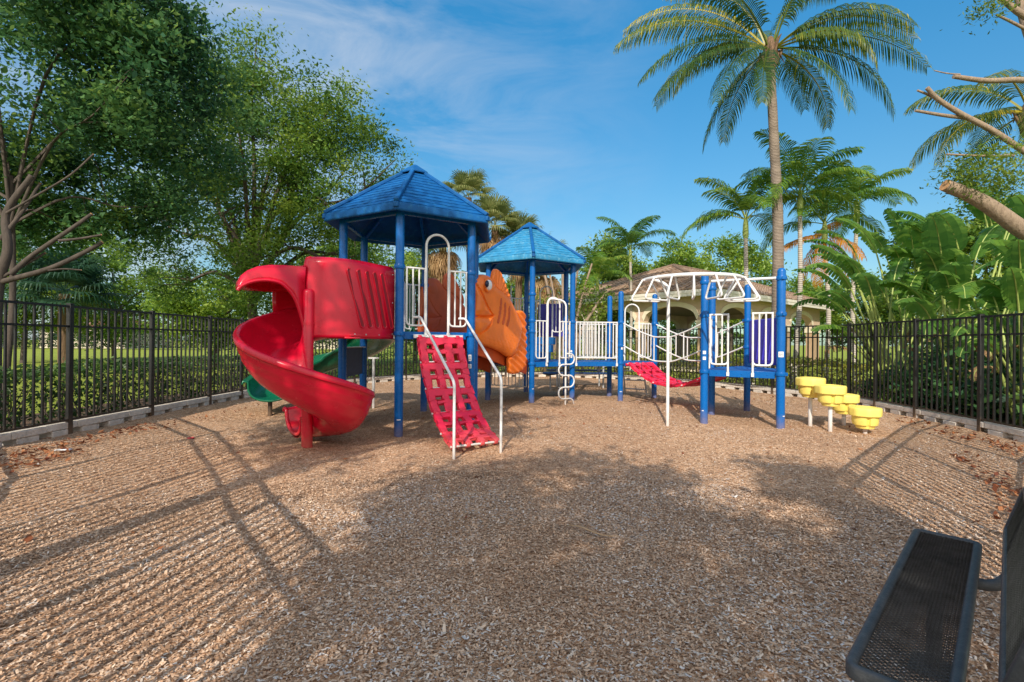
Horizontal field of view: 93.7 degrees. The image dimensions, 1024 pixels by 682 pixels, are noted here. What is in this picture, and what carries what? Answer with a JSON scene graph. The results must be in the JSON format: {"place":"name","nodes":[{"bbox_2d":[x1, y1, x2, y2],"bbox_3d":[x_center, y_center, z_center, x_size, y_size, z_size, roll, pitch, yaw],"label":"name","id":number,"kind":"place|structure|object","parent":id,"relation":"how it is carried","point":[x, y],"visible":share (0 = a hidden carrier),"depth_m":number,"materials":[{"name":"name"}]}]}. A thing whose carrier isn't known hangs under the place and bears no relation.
{"place":"outdoors","nodes":[
{"label":"outdoors","id":0,"kind":"place"},
{"bbox_2d":[2,340,974,416],"bbox_3d":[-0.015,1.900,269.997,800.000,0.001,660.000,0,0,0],"label":"ground","id":1,"kind":"structure","parent":0,"point":[38,356],"depth_m":29.34,"materials":[{"name":"green plant"}]},
{"bbox_2d":[0,218,111,362],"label":"tree","id":2,"kind":"object","parent":1,"relation":"on","point":[30,318],"visible":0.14,"depth_m":26.27,"materials":[{"name":"green plant"}]},
{"bbox_2d":[3,243,132,375],"bbox_3d":[-15.829,-1.040,16.922,3.789,4.799,3.897,0,0,0],"label":"fan palm","id":3,"kind":"object","parent":1,"relation":"on","point":[87,277],"visible":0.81,"depth_m":16.64,"materials":[{"name":"green plant"}]},
{"bbox_2d":[39,320,169,348],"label":"house","id":4,"kind":"structure","parent":1,"relation":"on","point":[103,341],"depth_m":67.50,"materials":[{"name":"beige glass"}]},
{"bbox_2d":[41,234,182,360],"bbox_3d":[-24.425,-2.997,29.977,9.490,8.631,8.383,0,0,0],"label":"tree","id":5,"kind":"object","parent":1,"relation":"on","point":[114,269],"visible":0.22,"depth_m":29.52,"materials":[{"name":"green plant"}]},
{"bbox_2d":[0,0,288,412],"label":"tree","id":6,"kind":"object","parent":1,"relation":"on","point":[101,113],"visible":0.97,"depth_m":9.47,"materials":[{"name":"green plant"}]},
{"bbox_2d":[2,323,394,349],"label":"hedge","id":7,"kind":"object","parent":1,"relation":"on","point":[38,339],"visible":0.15,"depth_m":61.03,"materials":[{"name":"green plant"}]},
{"bbox_2d":[132,265,271,366],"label":"tree","id":8,"kind":"object","parent":1,"relation":"on","point":[206,306],"visible":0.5,"depth_m":22.68,"materials":[{"name":"green plant"}]},
{"bbox_2d":[63,5,417,342],"bbox_3d":[-8.876,-4.940,17.127,11.482,12.753,9.266,0,0,0],"label":"tree","id":9,"kind":"object","parent":1,"relation":"on","point":[252,249],"visible":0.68,"depth_m":16.21,"materials":[{"name":"green plant"}]},
{"bbox_2d":[314,339,336,348],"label":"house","id":10,"kind":"structure","parent":1,"relation":"on","point":[324,345],"depth_m":75.50,"materials":[{"name":"beige glass"}]},
{"bbox_2d":[270,232,420,349],"bbox_3d":[-8.598,-2.638,26.760,7.767,8.149,8.878,0,0,0],"label":"tree","id":11,"kind":"object","parent":1,"relation":"on","point":[370,258],"visible":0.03,"depth_m":25.99,"materials":[{"name":"green plant"}]},
{"bbox_2d":[376,247,464,362],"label":"tree","id":12,"kind":"object","parent":1,"relation":"on","point":[416,280],"visible":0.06,"depth_m":28.99,"materials":[{"name":"plant"}]},
{"bbox_2d":[416,245,466,372],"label":"fan palm","id":13,"kind":"object","parent":1,"relation":"on","point":[437,265],"visible":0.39,"depth_m":19.58,"materials":[{"name":"beige plant"}]},
{"bbox_2d":[443,165,497,256],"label":"fan palm","id":14,"kind":"object","parent":1,"relation":"on","point":[471,182],"visible":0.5,"depth_m":21.52,"materials":[{"name":"green plant"}]},
{"bbox_2d":[475,192,524,371],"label":"fan palm","id":15,"kind":"object","parent":1,"relation":"on","point":[498,210],"visible":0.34,"depth_m":20.55,"materials":[{"name":"green plant"}]},
{"bbox_2d":[489,210,542,310],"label":"fan palm","id":16,"kind":"object","parent":1,"relation":"on","point":[524,220],"visible":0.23,"depth_m":21.27,"materials":[{"name":"green plant"}]},
{"bbox_2d":[503,276,582,344],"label":"tree","id":17,"kind":"object","parent":1,"relation":"on","point":[508,284],"visible":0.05,"depth_m":30.52,"materials":[{"name":"plant"}]},
{"bbox_2d":[520,233,576,371],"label":"fan palm","id":18,"kind":"object","parent":1,"relation":"on","point":[539,283],"visible":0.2,"depth_m":20.16,"materials":[{"name":"plant"}]},
{"bbox_2d":[404,331,742,354],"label":"hedge","id":19,"kind":"object","parent":1,"relation":"on","point":[691,346],"visible":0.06,"depth_m":52.05,"materials":[{"name":"green plant"}]},
{"bbox_2d":[569,246,632,367],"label":"slender palm","id":20,"kind":"object","parent":1,"relation":"on","point":[599,263],"visible":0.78,"depth_m":22.66,"materials":[{"name":"green plant"}]},
{"bbox_2d":[568,225,663,359],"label":"tree","id":21,"kind":"object","parent":1,"relation":"on","point":[637,265],"visible":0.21,"depth_m":29.00,"materials":[{"name":"green plant"}]},
{"bbox_2d":[593,215,677,369],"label":"slender palm","id":22,"kind":"object","parent":1,"relation":"on","point":[633,235],"visible":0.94,"depth_m":23.92,"materials":[{"name":"green plant"}]},
{"bbox_2d":[645,235,721,340],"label":"tree","id":23,"kind":"object","parent":1,"relation":"on","point":[685,258],"visible":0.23,"depth_m":38.64,"materials":[{"name":"green plant"}]},
{"bbox_2d":[558,264,834,371],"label":"house","id":24,"kind":"structure","parent":1,"relation":"on","point":[685,311],"depth_m":25.31,"materials":[{"name":"beige paint"}]},
{"bbox_2d":[695,226,791,356],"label":"tree","id":25,"kind":"object","parent":1,"relation":"on","point":[729,248],"visible":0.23,"depth_m":40.76,"materials":[{"name":"green plant"}]},
{"bbox_2d":[679,161,822,383],"bbox_3d":[7.644,-1.954,15.675,4.000,7.003,3.720,1,0,-36],"label":"slender palm","id":26,"kind":"object","parent":1,"relation":"on","point":[749,199],"visible":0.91,"depth_m":15.41,"materials":[{"name":"green plant"}]},
{"bbox_2d":[730,128,878,387],"bbox_3d":[9.020,-2.523,15.017,3.849,8.159,4.373,0,0,35],"label":"slender palm","id":27,"kind":"object","parent":1,"relation":"on","point":[807,171],"visible":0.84,"depth_m":14.77,"materials":[{"name":"green plant"}]},
{"bbox_2d":[786,272,844,343],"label":"tree","id":28,"kind":"object","parent":1,"relation":"on","point":[808,286],"visible":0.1,"depth_m":42.35,"materials":[{"name":"green plant"}]},
{"bbox_2d":[759,159,904,377],"bbox_3d":[10.357,-2.048,16.175,3.842,7.230,4.014,0,0,0],"label":"slender palm","id":29,"kind":"object","parent":1,"relation":"on","point":[823,212],"visible":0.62,"depth_m":15.79,"materials":[{"name":"green plant"}]},
{"bbox_2d":[787,160,917,380],"bbox_3d":[12.368,-2.485,17.228,3.781,8.142,3.666,1,0,-35],"label":"slender palm","id":30,"kind":"object","parent":1,"relation":"on","point":[856,185],"visible":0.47,"depth_m":16.93,"materials":[{"name":"green plant"}]},
{"bbox_2d":[815,266,899,360],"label":"tree","id":31,"kind":"object","parent":1,"relation":"on","point":[837,318],"visible":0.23,"depth_m":29.69,"materials":[{"name":"green plant"}]},
{"bbox_2d":[791,217,1002,376],"bbox_3d":[9.416,-0.847,11.982,4.594,4.422,1.944,0,0,17],"label":"paddle leaf plant","id":32,"kind":"object","parent":1,"relation":"on","point":[867,236],"visible":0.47,"depth_m":11.90,"materials":[{"name":"green plant"}]},
{"bbox_2d":[840,208,986,368],"bbox_3d":[10.569,-1.085,12.970,4.766,4.919,2.634,1,0,-34],"label":"paddle leaf plant","id":33,"kind":"object","parent":1,"relation":"on","point":[903,237],"visible":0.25,"depth_m":12.06,"materials":[{"name":"green plant"}]},
{"bbox_2d":[854,307,1023,424],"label":"undergrowth","id":34,"kind":"object","parent":1,"relation":"on","point":[962,386],"visible":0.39,"depth_m":8.96,"materials":[{"name":"green plant"}]},
{"bbox_2d":[858,173,1023,339],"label":"tree","id":35,"kind":"object","parent":1,"relation":"on","point":[976,227],"visible":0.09,"depth_m":20.98,"materials":[{"name":"green plant"}]},
{"bbox_2d":[876,209,1017,374],"bbox_3d":[9.803,-0.891,9.955,3.878,4.508,2.656,0,0,0],"label":"paddle leaf plant","id":36,"kind":"object","parent":1,"relation":"on","point":[954,223],"visible":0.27,"depth_m":10.13,"materials":[{"name":"green plant"}]},
{"bbox_2d":[884,185,1012,346],"bbox_3d":[11.095,-1.104,11.191,4.621,4.960,2.324,0,0,12],"label":"paddle leaf plant","id":37,"kind":"object","parent":1,"relation":"on","point":[984,218],"visible":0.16,"depth_m":11.00,"materials":[{"name":"green plant"}]},
{"bbox_2d":[903,69,1023,201],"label":"coconut palm","id":38,"kind":"object","parent":1,"relation":"on","point":[997,114],"visible":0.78,"depth_m":13.54,"materials":[{"name":"green plant"}]},
{"bbox_2d":[914,0,1023,239],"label":"feathery tree","id":39,"kind":"object","parent":1,"relation":"on","point":[1003,216],"visible":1,"depth_m":7.52,"materials":[{"name":"green plant"}]},
{"bbox_2d":[947,194,1023,343],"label":"paddle leaf plant","id":40,"kind":"object","parent":1,"relation":"on","point":[1017,201],"visible":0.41,"depth_m":8.46,"materials":[{"name":"green plant"}]},
{"bbox_2d":[0,376,1023,681],"bbox_3d":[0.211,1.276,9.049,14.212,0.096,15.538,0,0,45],"label":"mulch ground","id":41,"kind":"structure","parent":0,"point":[376,428],"depth_m":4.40,"materials":[{"name":"brown wood"}]},
{"bbox_2d":[0,391,240,446],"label":"block wall","id":42,"kind":"structure","parent":41,"relation":"on","point":[27,435],"depth_m":6.80,"materials":[{"name":"grey concrete"}]},
{"bbox_2d":[0,300,243,433],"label":"metal fence","id":43,"kind":"object","parent":42,"relation":"on","point":[69,326],"visible":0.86,"depth_m":6.93,"materials":[{"name":"black metal"}]},
{"bbox_2d":[232,164,787,459],"bbox_3d":[0.031,-0.625,8.491,8.489,4.137,6.327,1,0,-27],"label":"play structure","id":44,"kind":"object","parent":41,"relation":"on","point":[345,301],"visible":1,"depth_m":6.87,"materials":[{"name":"red plastic"}]},
{"bbox_2d":[0,392,1023,549],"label":"fallen leaves","id":45,"kind":"object","parent":41,"relation":"on","point":[29,537],"visible":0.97,"depth_m":5.20,"materials":[{"name":"brown plant"}]},
{"bbox_2d":[243,372,817,398],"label":"block wall","id":46,"kind":"structure","parent":41,"relation":"on","point":[767,390],"depth_m":14.42,"materials":[{"name":"grey concrete"}]},
{"bbox_2d":[243,320,851,393],"bbox_3d":[0.713,0.443,13.772,13.048,1.741,7.126,0,0,0],"label":"metal fence","id":47,"kind":"object","parent":46,"relation":"on","point":[354,377],"visible":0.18,"depth_m":13.05,"materials":[{"name":"black metal"}]},
{"bbox_2d":[542,371,556,388],"bbox_3d":[1.012,1.069,12.698,0.440,0.530,0.335,0,0,0],"label":"outdoor stool","id":48,"kind":"object","parent":41,"relation":"on","point":[550,373],"visible":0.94,"depth_m":12.62,"materials":[{"name":"blue plastic"}]},
{"bbox_2d":[546,366,616,387],"bbox_3d":[1.893,0.947,13.398,1.750,0.790,1.620,0,0,0],"label":"picnic table","id":49,"kind":"object","parent":41,"relation":"on","point":[599,372],"visible":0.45,"depth_m":13.48,"materials":[{"name":"blue plastic"}]},
{"bbox_2d":[566,525,617,536],"bbox_3d":[0.517,1.236,3.132,0.352,0.031,0.023,0,0,30],"label":"palm strip","id":50,"kind":"object","parent":41,"relation":"on","point":[592,530],"visible":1,"depth_m":3.12,"materials":[{"name":"beige plant"}]},
{"bbox_2d":[795,377,825,425],"bbox_3d":[4.608,1.007,7.415,0.396,0.890,0.396,0,0,0],"label":"step pod","id":51,"kind":"object","parent":41,"relation":"on","point":[805,386],"visible":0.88,"depth_m":7.32,"materials":[{"name":"yellow plastic"}]},
{"bbox_2d":[814,384,846,431],"bbox_3d":[4.679,1.049,7.057,0.396,0.804,0.396,0,0,0],"label":"step pod","id":52,"kind":"object","parent":41,"relation":"on","point":[830,396],"visible":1,"depth_m":6.95,"materials":[{"name":"yellow plastic"}]},
{"bbox_2d":[833,393,859,425],"bbox_3d":[5.143,1.137,7.440,0.396,0.638,0.396,0,0,0],"label":"step pod","id":53,"kind":"object","parent":41,"relation":"on","point":[850,400],"visible":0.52,"depth_m":7.31,"materials":[{"name":"yellow plastic"}]},
{"bbox_2d":[848,406,882,433],"bbox_3d":[5.081,1.201,6.906,0.396,0.506,0.396,0,0,0],"label":"step pod","id":54,"kind":"object","parent":41,"relation":"on","point":[864,418],"visible":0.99,"depth_m":6.79,"materials":[{"name":"yellow plastic"}]},
{"bbox_2d":[845,487,1023,681],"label":"park bench","id":55,"kind":"object","parent":41,"relation":"on","point":[935,575],"visible":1,"depth_m":1.45,"materials":[{"name":"black metal"}]},
{"bbox_2d":[857,398,1023,442],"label":"block wall","id":56,"kind":"structure","parent":41,"relation":"on","point":[1003,431],"depth_m":7.51,"materials":[{"name":"grey concrete"}]},
{"bbox_2d":[849,313,1023,431],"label":"metal fence","id":57,"kind":"object","parent":56,"relation":"on","point":[980,335],"visible":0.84,"depth_m":7.69,"materials":[{"name":"black metal"}]},
{"bbox_2d":[0,375,1023,438],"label":"planting bed","id":58,"kind":"object","parent":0,"point":[169,398],"visible":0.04,"depth_m":8.82,"materials":[{"name":"brown soil"}]},
{"bbox_2d":[0,154,103,412],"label":"pruned tree","id":59,"kind":"object","parent":58,"relation":"on","point":[6,225],"visible":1,"depth_m":7.45,"materials":[{"name":"grey plant"}]},
{"bbox_2d":[0,355,226,429],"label":"hedge","id":60,"kind":"object","parent":58,"relation":"on","point":[9,421],"visible":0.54,"depth_m":7.34,"materials":[{"name":"green plant"}]},
{"bbox_2d":[192,350,504,393],"bbox_3d":[-3.833,0.755,15.033,2.874,0.999,11.056,0,0,42],"label":"hedge","id":61,"kind":"object","parent":58,"relation":"on","point":[317,353],"visible":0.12,"depth_m":14.16,"materials":[{"name":"green plant"}]},
{"bbox_2d":[516,263,624,371],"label":"leaf plant","id":62,"kind":"object","parent":58,"relation":"on","point":[598,300],"visible":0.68,"depth_m":18.86,"materials":[{"name":"green plant"}]},
{"bbox_2d":[535,350,886,398],"bbox_3d":[4.951,0.825,15.036,2.732,1.009,11.108,1,0,-43],"label":"hedge","id":63,"kind":"object","parent":58,"relation":"on","point":[788,363],"visible":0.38,"depth_m":12.67,"materials":[{"name":"green plant"}]},
{"bbox_2d":[613,0,933,386],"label":"coconut palm","id":64,"kind":"object","parent":58,"relation":"on","point":[770,56],"visible":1,"depth_m":13.85,"materials":[{"name":"green plant"}]},
{"bbox_2d":[805,244,992,399],"bbox_3d":[8.367,-0.422,10.630,3.682,3.551,1.762,0,0,-10],"label":"paddle leaf plant","id":65,"kind":"object","parent":58,"relation":"on","point":[867,281],"visible":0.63,"depth_m":10.66,"materials":[{"name":"green plant"}]},
{"bbox_2d":[891,214,1018,410],"bbox_3d":[8.673,-0.530,9.024,3.673,3.764,1.835,1,0,-37],"label":"paddle leaf plant","id":66,"kind":"object","parent":58,"relation":"on","point":[945,276],"visible":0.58,"depth_m":8.95,"materials":[{"name":"green plant"}]},
{"bbox_2d":[949,239,1023,423],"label":"paddle leaf plant","id":67,"kind":"object","parent":58,"relation":"on","point":[1014,272],"visible":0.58,"depth_m":7.53,"materials":[{"name":"green plant"}]},
{"bbox_2d":[0,0,1023,346],"label":"sky","id":68,"kind":"structure","parent":0,"point":[535,95],"materials":[{"name":"blue"}]}
]}

